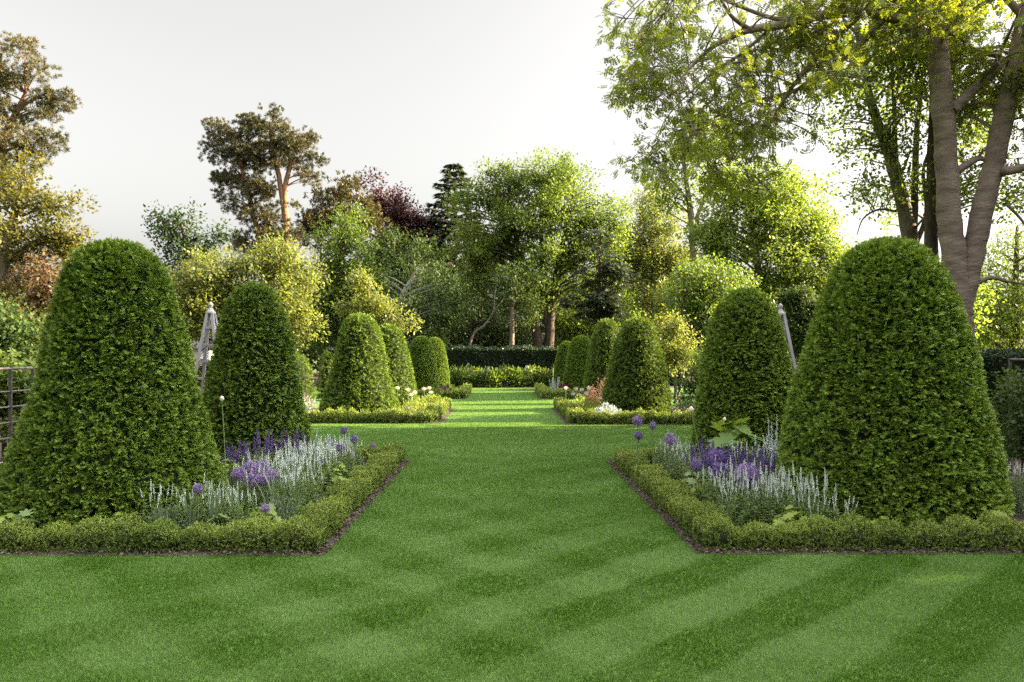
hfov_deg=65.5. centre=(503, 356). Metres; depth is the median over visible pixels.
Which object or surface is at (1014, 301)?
tree
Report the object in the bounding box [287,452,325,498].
salvia plant
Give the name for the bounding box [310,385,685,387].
soil
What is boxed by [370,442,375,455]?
allium
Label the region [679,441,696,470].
salvia plant
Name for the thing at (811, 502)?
salvia plant
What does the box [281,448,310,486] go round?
salvia plant
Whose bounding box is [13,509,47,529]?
leafy plant
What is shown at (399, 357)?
yew topiary
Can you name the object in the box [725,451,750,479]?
salvia plant
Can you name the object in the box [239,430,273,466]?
salvia plant
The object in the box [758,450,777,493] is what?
salvia plant
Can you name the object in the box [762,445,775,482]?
salvia plant
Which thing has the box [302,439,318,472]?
salvia plant
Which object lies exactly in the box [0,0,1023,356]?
sky
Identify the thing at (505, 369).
peony plant
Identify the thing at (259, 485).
catmint plant
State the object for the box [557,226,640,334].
tree
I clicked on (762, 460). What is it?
salvia plant
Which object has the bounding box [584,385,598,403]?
perennial mound
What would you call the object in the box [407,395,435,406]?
perennial mound
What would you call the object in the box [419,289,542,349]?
elder bush
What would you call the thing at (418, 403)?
perennial mound
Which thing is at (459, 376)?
peony plant
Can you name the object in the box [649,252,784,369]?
elm tree
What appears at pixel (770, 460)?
salvia plant
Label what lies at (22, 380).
climbing shrub
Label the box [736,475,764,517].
salvia plant
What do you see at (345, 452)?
salvia plant
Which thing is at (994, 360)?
yew hedge
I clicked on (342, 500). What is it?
box hedge
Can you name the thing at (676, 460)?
catmint plant
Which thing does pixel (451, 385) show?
perennial mound
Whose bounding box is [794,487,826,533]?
salvia plant
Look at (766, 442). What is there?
salvia plant
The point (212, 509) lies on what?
iris plant
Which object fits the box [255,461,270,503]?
allium
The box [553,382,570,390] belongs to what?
perennial mound
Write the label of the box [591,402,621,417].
perennial mound
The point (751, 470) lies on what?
allium
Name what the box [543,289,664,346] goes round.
elder bush
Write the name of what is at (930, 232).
lime tree
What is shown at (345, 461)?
salvia plant
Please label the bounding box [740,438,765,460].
salvia plant
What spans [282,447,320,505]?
salvia plant
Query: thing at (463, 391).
box hedge
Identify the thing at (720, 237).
maple tree
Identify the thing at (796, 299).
pollard shrub
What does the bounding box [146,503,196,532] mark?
catmint plant
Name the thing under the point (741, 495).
salvia plant
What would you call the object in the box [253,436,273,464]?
salvia plant
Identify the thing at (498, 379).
peony plant
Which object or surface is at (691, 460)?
salvia plant
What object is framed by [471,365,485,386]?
peony plant
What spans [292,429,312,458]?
salvia plant
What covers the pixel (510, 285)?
slender tree
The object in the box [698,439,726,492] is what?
salvia plant
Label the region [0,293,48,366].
holly bush
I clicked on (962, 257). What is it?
ash tree
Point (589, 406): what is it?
perennial mound
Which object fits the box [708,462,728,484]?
allium
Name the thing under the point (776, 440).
artemisia
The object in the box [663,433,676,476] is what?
allium
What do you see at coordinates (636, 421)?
allium
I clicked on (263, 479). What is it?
allium
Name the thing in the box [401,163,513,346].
fir tree
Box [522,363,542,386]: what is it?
peony plant
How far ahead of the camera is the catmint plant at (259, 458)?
8.91 m
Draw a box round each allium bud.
[219,396,227,510]
[689,406,704,480]
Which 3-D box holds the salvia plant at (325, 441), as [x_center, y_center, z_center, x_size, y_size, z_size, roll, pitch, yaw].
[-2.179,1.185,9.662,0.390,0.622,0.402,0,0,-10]
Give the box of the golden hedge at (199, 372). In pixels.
[191,357,209,389]
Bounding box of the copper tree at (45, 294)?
[1,246,63,363]
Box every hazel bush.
[670,346,800,404]
[817,234,1006,337]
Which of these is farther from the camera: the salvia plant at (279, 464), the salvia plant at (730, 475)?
the salvia plant at (279, 464)
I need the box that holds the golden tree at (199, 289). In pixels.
[158,224,337,356]
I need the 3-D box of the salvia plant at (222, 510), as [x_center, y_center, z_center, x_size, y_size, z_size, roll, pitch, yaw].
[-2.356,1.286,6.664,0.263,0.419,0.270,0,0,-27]
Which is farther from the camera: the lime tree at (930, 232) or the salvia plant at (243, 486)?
the lime tree at (930, 232)
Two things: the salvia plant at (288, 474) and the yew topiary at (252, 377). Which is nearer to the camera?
the salvia plant at (288, 474)
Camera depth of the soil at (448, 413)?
17.82 m
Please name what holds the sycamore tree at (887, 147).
on the ground
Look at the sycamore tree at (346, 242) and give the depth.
42.39 m
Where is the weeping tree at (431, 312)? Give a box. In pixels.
[342,243,487,346]
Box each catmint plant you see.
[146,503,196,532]
[232,467,283,497]
[234,450,274,487]
[259,471,314,507]
[260,490,299,529]
[297,453,331,490]
[300,444,326,463]
[332,440,363,470]
[653,436,687,465]
[661,444,699,479]
[683,456,717,486]
[712,476,749,502]
[726,480,785,525]
[774,489,821,518]
[1010,475,1023,517]
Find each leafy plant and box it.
[0,513,15,533]
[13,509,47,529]
[108,511,128,535]
[207,513,237,527]
[221,459,239,492]
[246,502,282,534]
[322,461,348,486]
[352,445,368,463]
[684,469,707,497]
[691,479,709,502]
[767,505,815,529]
[871,516,886,529]
[979,505,1021,534]
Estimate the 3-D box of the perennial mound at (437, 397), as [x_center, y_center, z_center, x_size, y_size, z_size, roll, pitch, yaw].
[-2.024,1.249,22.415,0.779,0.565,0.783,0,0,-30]
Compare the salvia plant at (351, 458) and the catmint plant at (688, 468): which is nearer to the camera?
the catmint plant at (688, 468)
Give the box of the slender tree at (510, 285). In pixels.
[482,249,552,348]
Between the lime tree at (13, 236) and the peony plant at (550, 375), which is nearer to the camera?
the lime tree at (13, 236)
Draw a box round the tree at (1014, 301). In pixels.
[973,214,1023,350]
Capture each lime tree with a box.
[0,144,101,333]
[858,0,996,255]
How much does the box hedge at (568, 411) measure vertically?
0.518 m
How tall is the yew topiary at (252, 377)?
2.518 m
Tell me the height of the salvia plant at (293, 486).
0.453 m
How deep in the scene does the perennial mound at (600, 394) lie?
20.36 m
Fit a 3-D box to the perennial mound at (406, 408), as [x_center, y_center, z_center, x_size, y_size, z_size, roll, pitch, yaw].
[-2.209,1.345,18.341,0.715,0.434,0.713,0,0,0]
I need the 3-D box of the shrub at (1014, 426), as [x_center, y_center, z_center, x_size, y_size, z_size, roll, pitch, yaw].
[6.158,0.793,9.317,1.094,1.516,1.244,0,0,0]
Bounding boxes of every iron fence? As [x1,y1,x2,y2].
[0,363,202,451]
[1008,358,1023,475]
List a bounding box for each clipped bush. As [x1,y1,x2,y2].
[295,352,316,401]
[315,350,335,398]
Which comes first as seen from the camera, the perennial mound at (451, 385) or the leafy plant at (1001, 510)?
the leafy plant at (1001, 510)
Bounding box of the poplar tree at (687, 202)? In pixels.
[629,103,741,359]
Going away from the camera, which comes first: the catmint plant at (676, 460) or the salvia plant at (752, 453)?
the salvia plant at (752, 453)
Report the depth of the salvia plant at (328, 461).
8.84 m
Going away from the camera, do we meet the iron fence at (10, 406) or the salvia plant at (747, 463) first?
the salvia plant at (747, 463)
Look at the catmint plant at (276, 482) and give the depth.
7.57 m
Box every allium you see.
[192,483,202,522]
[231,466,245,515]
[241,460,258,503]
[244,472,259,503]
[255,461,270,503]
[256,473,270,502]
[260,503,269,515]
[266,469,278,488]
[335,443,344,460]
[340,427,347,447]
[350,435,358,460]
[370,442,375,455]
[632,416,642,464]
[634,431,642,464]
[648,421,656,463]
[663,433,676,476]
[689,459,702,497]
[703,448,726,479]
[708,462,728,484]
[732,462,762,490]
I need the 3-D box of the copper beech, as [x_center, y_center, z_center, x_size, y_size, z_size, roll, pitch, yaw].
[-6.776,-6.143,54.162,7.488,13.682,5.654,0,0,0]
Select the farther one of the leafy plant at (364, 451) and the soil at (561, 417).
the soil at (561, 417)
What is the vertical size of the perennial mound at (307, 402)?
0.765 m
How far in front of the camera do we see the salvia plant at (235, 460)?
8.83 m
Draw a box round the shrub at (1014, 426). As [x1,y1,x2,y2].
[986,360,1023,476]
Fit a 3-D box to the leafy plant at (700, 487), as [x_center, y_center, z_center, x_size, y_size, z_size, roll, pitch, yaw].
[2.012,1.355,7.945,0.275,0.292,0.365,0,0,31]
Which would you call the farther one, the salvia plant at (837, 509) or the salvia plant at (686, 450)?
the salvia plant at (686, 450)
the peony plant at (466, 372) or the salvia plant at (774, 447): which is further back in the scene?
the peony plant at (466, 372)
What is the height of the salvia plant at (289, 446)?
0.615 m
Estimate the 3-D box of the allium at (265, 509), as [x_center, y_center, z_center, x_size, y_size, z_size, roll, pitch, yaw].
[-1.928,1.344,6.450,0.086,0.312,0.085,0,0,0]
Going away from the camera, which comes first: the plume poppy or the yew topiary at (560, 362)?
the plume poppy
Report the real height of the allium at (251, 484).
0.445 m
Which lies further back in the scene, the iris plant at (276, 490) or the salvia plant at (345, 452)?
the salvia plant at (345, 452)
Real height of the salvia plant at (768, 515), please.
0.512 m
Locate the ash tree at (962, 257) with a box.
[594,0,1023,351]
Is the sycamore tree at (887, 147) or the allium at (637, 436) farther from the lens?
the sycamore tree at (887, 147)
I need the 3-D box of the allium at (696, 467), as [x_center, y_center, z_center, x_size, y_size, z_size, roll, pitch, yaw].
[1.889,1.250,7.799,0.137,0.499,0.139,0,0,0]
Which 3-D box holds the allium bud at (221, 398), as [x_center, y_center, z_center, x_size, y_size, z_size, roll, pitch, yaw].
[-2.652,0.936,7.550,0.077,1.128,0.042,0,0,0]
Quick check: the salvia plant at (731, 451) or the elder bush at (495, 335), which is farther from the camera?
the elder bush at (495, 335)
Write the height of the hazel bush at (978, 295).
5.341 m
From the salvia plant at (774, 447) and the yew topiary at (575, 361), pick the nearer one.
the salvia plant at (774, 447)
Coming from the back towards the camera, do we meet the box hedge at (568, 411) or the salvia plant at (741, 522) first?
the box hedge at (568, 411)
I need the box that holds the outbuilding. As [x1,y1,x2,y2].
[192,337,213,359]
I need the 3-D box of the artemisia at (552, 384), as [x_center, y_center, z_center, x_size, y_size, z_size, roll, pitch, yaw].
[1.835,1.114,28.731,0.358,0.775,0.432,0,0,11]
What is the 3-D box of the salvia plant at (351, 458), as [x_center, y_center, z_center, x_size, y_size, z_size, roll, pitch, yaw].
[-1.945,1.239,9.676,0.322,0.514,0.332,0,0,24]
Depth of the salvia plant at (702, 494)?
7.56 m
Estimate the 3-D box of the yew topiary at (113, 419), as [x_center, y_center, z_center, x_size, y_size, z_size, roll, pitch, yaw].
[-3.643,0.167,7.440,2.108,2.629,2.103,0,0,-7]
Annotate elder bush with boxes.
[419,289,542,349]
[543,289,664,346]
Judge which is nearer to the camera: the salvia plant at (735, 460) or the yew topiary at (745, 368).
the salvia plant at (735, 460)
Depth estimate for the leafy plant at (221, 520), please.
6.54 m
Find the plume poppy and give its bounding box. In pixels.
[706,416,764,466]
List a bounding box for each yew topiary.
[0,235,230,528]
[202,280,312,472]
[317,311,400,416]
[379,323,417,407]
[408,335,438,393]
[430,337,449,386]
[553,340,570,385]
[562,335,590,393]
[582,318,621,399]
[601,316,673,417]
[689,286,793,463]
[774,232,1016,529]
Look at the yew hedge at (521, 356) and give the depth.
39.91 m
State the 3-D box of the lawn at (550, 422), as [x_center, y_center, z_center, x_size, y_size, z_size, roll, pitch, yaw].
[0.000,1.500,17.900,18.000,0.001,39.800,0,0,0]
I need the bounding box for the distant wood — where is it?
[6,241,1023,375]
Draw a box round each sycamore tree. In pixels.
[291,197,396,359]
[780,0,1023,251]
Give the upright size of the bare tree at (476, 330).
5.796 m
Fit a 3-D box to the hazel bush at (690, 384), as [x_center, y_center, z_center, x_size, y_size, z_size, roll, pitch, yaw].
[7.997,0.555,24.615,5.982,2.769,2.047,0,0,0]
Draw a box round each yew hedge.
[321,344,685,385]
[979,348,1023,445]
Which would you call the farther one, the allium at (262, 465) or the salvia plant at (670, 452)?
the salvia plant at (670, 452)
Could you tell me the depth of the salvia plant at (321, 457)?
8.68 m
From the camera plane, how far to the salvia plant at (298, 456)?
8.91 m
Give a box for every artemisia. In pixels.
[549,377,559,390]
[766,414,778,473]
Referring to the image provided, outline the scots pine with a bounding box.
[197,102,330,325]
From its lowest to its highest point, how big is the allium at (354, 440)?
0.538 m
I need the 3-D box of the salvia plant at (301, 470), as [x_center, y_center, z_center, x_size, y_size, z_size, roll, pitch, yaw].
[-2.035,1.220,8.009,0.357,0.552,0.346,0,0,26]
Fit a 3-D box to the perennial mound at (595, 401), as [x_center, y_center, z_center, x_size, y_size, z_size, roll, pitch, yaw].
[2.151,1.265,19.582,0.983,0.527,1.028,0,0,0]
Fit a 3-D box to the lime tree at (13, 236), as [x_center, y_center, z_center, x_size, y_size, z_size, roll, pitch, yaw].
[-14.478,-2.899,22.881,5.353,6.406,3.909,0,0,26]
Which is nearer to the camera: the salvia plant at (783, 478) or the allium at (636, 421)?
the salvia plant at (783, 478)
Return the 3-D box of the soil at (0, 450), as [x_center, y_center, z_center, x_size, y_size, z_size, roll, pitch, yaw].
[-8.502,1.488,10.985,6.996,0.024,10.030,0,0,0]
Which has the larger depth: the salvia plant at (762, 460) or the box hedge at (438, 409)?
the box hedge at (438, 409)
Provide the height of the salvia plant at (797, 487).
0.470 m
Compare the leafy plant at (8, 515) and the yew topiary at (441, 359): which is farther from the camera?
the yew topiary at (441, 359)
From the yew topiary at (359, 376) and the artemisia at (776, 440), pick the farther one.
the yew topiary at (359, 376)
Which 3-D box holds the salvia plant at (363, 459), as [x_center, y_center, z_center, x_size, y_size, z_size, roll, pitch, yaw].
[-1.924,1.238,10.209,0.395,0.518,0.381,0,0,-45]
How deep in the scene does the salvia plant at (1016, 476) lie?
7.92 m
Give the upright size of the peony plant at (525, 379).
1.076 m
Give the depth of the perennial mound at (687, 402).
19.32 m
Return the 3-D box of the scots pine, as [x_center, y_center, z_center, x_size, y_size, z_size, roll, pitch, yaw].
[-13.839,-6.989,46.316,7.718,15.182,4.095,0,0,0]
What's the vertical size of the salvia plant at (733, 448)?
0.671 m
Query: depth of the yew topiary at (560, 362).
32.51 m
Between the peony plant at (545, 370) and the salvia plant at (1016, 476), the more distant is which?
the peony plant at (545, 370)
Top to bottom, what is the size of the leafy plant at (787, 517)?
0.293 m
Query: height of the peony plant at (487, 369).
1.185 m
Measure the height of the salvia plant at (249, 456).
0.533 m
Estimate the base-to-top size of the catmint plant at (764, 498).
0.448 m
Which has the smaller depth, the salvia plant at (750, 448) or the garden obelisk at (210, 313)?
the salvia plant at (750, 448)
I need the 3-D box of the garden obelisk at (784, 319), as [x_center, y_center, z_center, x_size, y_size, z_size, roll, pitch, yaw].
[3.880,0.393,11.150,0.758,2.275,0.758,0,0,0]
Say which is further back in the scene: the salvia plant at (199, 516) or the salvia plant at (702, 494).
the salvia plant at (702, 494)
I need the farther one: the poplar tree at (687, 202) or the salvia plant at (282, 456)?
the poplar tree at (687, 202)
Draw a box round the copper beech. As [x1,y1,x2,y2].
[352,165,452,339]
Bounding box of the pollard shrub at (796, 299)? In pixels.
[772,280,817,364]
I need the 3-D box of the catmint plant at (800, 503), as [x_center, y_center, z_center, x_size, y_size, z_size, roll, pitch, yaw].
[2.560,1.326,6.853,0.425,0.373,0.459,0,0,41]
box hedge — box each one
[0,442,406,552]
[306,396,451,422]
[416,382,472,398]
[534,382,582,398]
[553,396,693,423]
[613,447,1023,551]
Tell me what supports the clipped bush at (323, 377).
on the lawn at (550, 422)
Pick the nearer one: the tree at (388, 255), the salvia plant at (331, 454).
the salvia plant at (331, 454)
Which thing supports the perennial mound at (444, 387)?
on the soil
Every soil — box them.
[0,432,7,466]
[305,408,454,423]
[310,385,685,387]
[551,407,690,424]
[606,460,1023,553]
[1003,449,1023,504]
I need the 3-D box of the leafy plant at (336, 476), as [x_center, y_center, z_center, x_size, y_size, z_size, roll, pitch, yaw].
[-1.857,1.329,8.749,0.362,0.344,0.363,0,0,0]
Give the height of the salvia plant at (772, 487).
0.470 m
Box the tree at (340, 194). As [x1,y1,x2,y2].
[293,169,392,340]
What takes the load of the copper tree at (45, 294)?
on the ground
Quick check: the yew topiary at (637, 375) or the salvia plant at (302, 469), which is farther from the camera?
the yew topiary at (637, 375)
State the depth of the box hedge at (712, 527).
6.18 m
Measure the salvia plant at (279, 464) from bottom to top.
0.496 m
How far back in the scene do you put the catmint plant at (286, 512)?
6.95 m
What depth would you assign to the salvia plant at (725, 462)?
7.81 m
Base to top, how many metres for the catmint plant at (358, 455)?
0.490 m
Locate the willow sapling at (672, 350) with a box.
[650,304,703,402]
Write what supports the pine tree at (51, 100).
on the ground
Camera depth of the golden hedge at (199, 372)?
29.73 m
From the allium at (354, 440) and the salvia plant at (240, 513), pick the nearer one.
the salvia plant at (240, 513)
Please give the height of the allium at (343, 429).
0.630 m
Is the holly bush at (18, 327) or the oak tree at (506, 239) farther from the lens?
the oak tree at (506, 239)
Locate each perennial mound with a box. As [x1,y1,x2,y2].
[302,392,317,412]
[396,406,418,415]
[398,403,426,411]
[403,397,432,410]
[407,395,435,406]
[422,393,443,405]
[435,384,452,393]
[439,383,456,390]
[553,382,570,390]
[572,394,587,406]
[576,397,601,409]
[582,403,610,415]
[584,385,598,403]
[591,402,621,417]
[595,378,605,405]
[673,396,694,416]
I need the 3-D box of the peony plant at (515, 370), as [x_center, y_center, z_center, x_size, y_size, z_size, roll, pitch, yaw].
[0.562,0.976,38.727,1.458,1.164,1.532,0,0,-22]
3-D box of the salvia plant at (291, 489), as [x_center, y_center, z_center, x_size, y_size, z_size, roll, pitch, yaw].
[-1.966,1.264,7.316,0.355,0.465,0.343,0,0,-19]
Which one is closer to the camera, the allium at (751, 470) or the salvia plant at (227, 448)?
the allium at (751, 470)
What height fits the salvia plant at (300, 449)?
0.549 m
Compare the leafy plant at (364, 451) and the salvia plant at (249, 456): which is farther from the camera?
the leafy plant at (364, 451)
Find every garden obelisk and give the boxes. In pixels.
[195,302,217,392]
[778,303,798,375]
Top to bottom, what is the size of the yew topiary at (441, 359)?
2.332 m
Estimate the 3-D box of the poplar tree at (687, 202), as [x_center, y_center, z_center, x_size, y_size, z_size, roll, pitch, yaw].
[8.553,-5.572,35.991,5.768,12.084,3.458,0,0,0]
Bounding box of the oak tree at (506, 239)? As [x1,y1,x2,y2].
[441,145,640,349]
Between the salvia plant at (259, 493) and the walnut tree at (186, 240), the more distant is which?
the walnut tree at (186, 240)
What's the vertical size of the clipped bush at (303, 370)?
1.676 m
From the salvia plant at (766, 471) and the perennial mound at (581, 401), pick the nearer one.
the salvia plant at (766, 471)
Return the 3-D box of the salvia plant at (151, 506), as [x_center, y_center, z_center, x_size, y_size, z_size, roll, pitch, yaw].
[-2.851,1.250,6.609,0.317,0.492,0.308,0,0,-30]
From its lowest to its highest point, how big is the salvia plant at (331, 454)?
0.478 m
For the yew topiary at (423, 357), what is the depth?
29.00 m
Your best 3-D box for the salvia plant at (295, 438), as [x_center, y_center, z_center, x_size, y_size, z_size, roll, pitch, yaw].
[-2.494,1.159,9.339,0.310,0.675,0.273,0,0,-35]
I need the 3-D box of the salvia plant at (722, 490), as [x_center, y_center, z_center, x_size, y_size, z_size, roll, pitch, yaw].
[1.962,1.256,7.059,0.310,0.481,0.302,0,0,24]
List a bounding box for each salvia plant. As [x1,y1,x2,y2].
[139,479,179,528]
[168,487,204,528]
[187,473,222,528]
[207,490,237,525]
[208,481,244,519]
[222,444,243,482]
[224,487,259,532]
[226,442,247,491]
[227,456,260,507]
[229,441,255,477]
[232,459,271,517]
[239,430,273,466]
[240,450,269,492]
[241,459,270,509]
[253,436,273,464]
[265,429,286,462]
[266,434,284,468]
[266,450,297,494]
[271,454,287,475]
[273,467,308,512]
[274,435,308,473]
[274,442,295,470]
[274,468,307,509]
[278,452,301,481]
[278,462,304,504]
[280,427,298,464]
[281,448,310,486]
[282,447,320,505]
[283,437,309,465]
[284,452,315,497]
[285,446,308,469]
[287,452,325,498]
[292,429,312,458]
[295,441,330,491]
[297,466,326,510]
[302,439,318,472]
[306,442,334,495]
[308,435,340,489]
[310,429,335,463]
[318,437,348,483]
[321,441,337,481]
[330,438,353,469]
[331,437,355,477]
[331,446,354,477]
[344,436,364,472]
[654,439,678,469]
[657,432,683,472]
[663,444,685,479]
[670,450,693,483]
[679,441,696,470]
[682,444,704,488]
[683,436,708,486]
[693,465,726,504]
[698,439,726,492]
[701,449,722,499]
[706,455,736,501]
[706,463,737,515]
[709,470,741,515]
[710,451,740,493]
[720,478,758,528]
[721,441,739,477]
[722,447,745,475]
[723,459,765,512]
[724,455,763,498]
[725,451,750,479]
[726,433,763,472]
[728,463,768,521]
[736,452,759,498]
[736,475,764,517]
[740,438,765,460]
[743,441,763,466]
[744,472,781,524]
[747,448,773,507]
[753,430,779,459]
[753,470,786,518]
[757,455,787,510]
[757,473,783,505]
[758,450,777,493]
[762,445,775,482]
[763,438,775,458]
[763,441,778,477]
[764,473,808,526]
[766,450,775,476]
[767,461,813,516]
[778,472,811,515]
[788,478,828,529]
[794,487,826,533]
[801,468,840,532]
[825,491,857,533]
[1007,460,1023,510]
[1009,461,1023,501]
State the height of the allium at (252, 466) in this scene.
0.526 m
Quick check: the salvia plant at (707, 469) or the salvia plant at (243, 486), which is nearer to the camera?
the salvia plant at (243, 486)
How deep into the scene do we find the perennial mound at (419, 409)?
18.89 m
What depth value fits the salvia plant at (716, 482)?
7.72 m
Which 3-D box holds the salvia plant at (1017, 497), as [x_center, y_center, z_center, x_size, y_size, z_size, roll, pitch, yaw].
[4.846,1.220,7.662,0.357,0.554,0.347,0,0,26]
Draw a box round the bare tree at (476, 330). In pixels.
[469,277,506,344]
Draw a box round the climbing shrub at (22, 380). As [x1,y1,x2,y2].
[0,342,36,461]
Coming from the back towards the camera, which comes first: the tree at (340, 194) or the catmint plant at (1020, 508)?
the tree at (340, 194)
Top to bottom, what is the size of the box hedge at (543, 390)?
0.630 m
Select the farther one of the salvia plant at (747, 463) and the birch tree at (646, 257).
the birch tree at (646, 257)
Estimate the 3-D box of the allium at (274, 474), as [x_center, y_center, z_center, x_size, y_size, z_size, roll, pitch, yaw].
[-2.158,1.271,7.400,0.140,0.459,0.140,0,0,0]
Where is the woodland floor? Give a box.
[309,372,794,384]
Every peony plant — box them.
[449,364,464,386]
[451,368,471,386]
[454,363,479,386]
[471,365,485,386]
[475,365,499,386]
[482,367,510,386]
[494,363,513,386]
[502,365,528,386]
[510,367,536,386]
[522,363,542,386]
[529,367,550,385]
[530,367,552,386]
[544,363,553,386]
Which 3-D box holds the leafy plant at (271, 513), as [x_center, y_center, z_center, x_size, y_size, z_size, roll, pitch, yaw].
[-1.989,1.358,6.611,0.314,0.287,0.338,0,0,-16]
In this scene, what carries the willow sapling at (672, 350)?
on the lawn at (550, 422)
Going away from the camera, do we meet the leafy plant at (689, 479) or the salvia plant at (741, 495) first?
the salvia plant at (741, 495)
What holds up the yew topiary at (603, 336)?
on the soil at (561, 417)
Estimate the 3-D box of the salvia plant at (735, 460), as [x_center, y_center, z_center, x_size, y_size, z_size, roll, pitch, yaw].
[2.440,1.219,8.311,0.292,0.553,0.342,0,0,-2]
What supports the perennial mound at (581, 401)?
on the soil at (561, 417)
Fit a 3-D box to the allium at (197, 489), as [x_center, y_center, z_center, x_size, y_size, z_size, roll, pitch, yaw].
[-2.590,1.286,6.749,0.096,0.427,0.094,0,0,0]
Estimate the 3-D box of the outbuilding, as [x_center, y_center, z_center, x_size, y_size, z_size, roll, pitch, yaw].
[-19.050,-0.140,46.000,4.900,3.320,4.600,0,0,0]
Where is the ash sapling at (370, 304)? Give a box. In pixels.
[329,262,424,338]
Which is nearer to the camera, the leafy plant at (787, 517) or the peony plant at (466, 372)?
the leafy plant at (787, 517)
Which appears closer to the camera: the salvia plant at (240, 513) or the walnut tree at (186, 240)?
the salvia plant at (240, 513)
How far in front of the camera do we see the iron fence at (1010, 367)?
9.97 m
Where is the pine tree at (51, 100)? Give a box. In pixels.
[0,29,82,190]
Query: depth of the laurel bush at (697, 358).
20.66 m
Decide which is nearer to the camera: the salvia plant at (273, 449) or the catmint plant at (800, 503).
the catmint plant at (800, 503)
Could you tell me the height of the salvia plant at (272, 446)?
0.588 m
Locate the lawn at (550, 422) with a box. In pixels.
[0,388,1023,681]
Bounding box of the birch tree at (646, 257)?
[603,181,703,333]
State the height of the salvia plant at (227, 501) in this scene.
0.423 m
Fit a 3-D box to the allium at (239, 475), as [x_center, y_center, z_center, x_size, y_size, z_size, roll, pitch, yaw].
[-2.426,1.252,7.298,0.148,0.496,0.148,0,0,0]
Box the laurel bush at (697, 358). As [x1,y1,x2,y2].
[684,287,789,382]
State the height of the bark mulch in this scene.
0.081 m
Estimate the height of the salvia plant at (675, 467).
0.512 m
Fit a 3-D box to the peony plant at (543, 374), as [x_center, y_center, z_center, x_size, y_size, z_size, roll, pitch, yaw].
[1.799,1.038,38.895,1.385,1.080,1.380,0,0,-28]
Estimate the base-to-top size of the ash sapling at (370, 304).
4.808 m
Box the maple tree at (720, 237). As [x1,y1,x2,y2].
[674,157,858,314]
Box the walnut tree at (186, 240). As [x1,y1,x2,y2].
[140,197,238,344]
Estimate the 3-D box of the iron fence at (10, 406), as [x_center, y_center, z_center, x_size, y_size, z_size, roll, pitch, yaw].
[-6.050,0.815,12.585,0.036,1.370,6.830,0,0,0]
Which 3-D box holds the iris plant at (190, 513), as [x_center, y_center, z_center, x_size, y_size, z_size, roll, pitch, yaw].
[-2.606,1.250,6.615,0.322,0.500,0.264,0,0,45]
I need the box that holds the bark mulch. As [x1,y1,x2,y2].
[0,458,1023,555]
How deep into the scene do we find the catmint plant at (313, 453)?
9.56 m
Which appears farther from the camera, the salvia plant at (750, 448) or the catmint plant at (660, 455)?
the catmint plant at (660, 455)
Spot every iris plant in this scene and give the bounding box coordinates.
[171,481,208,526]
[191,481,221,523]
[217,477,250,531]
[251,467,291,518]
[282,463,311,517]

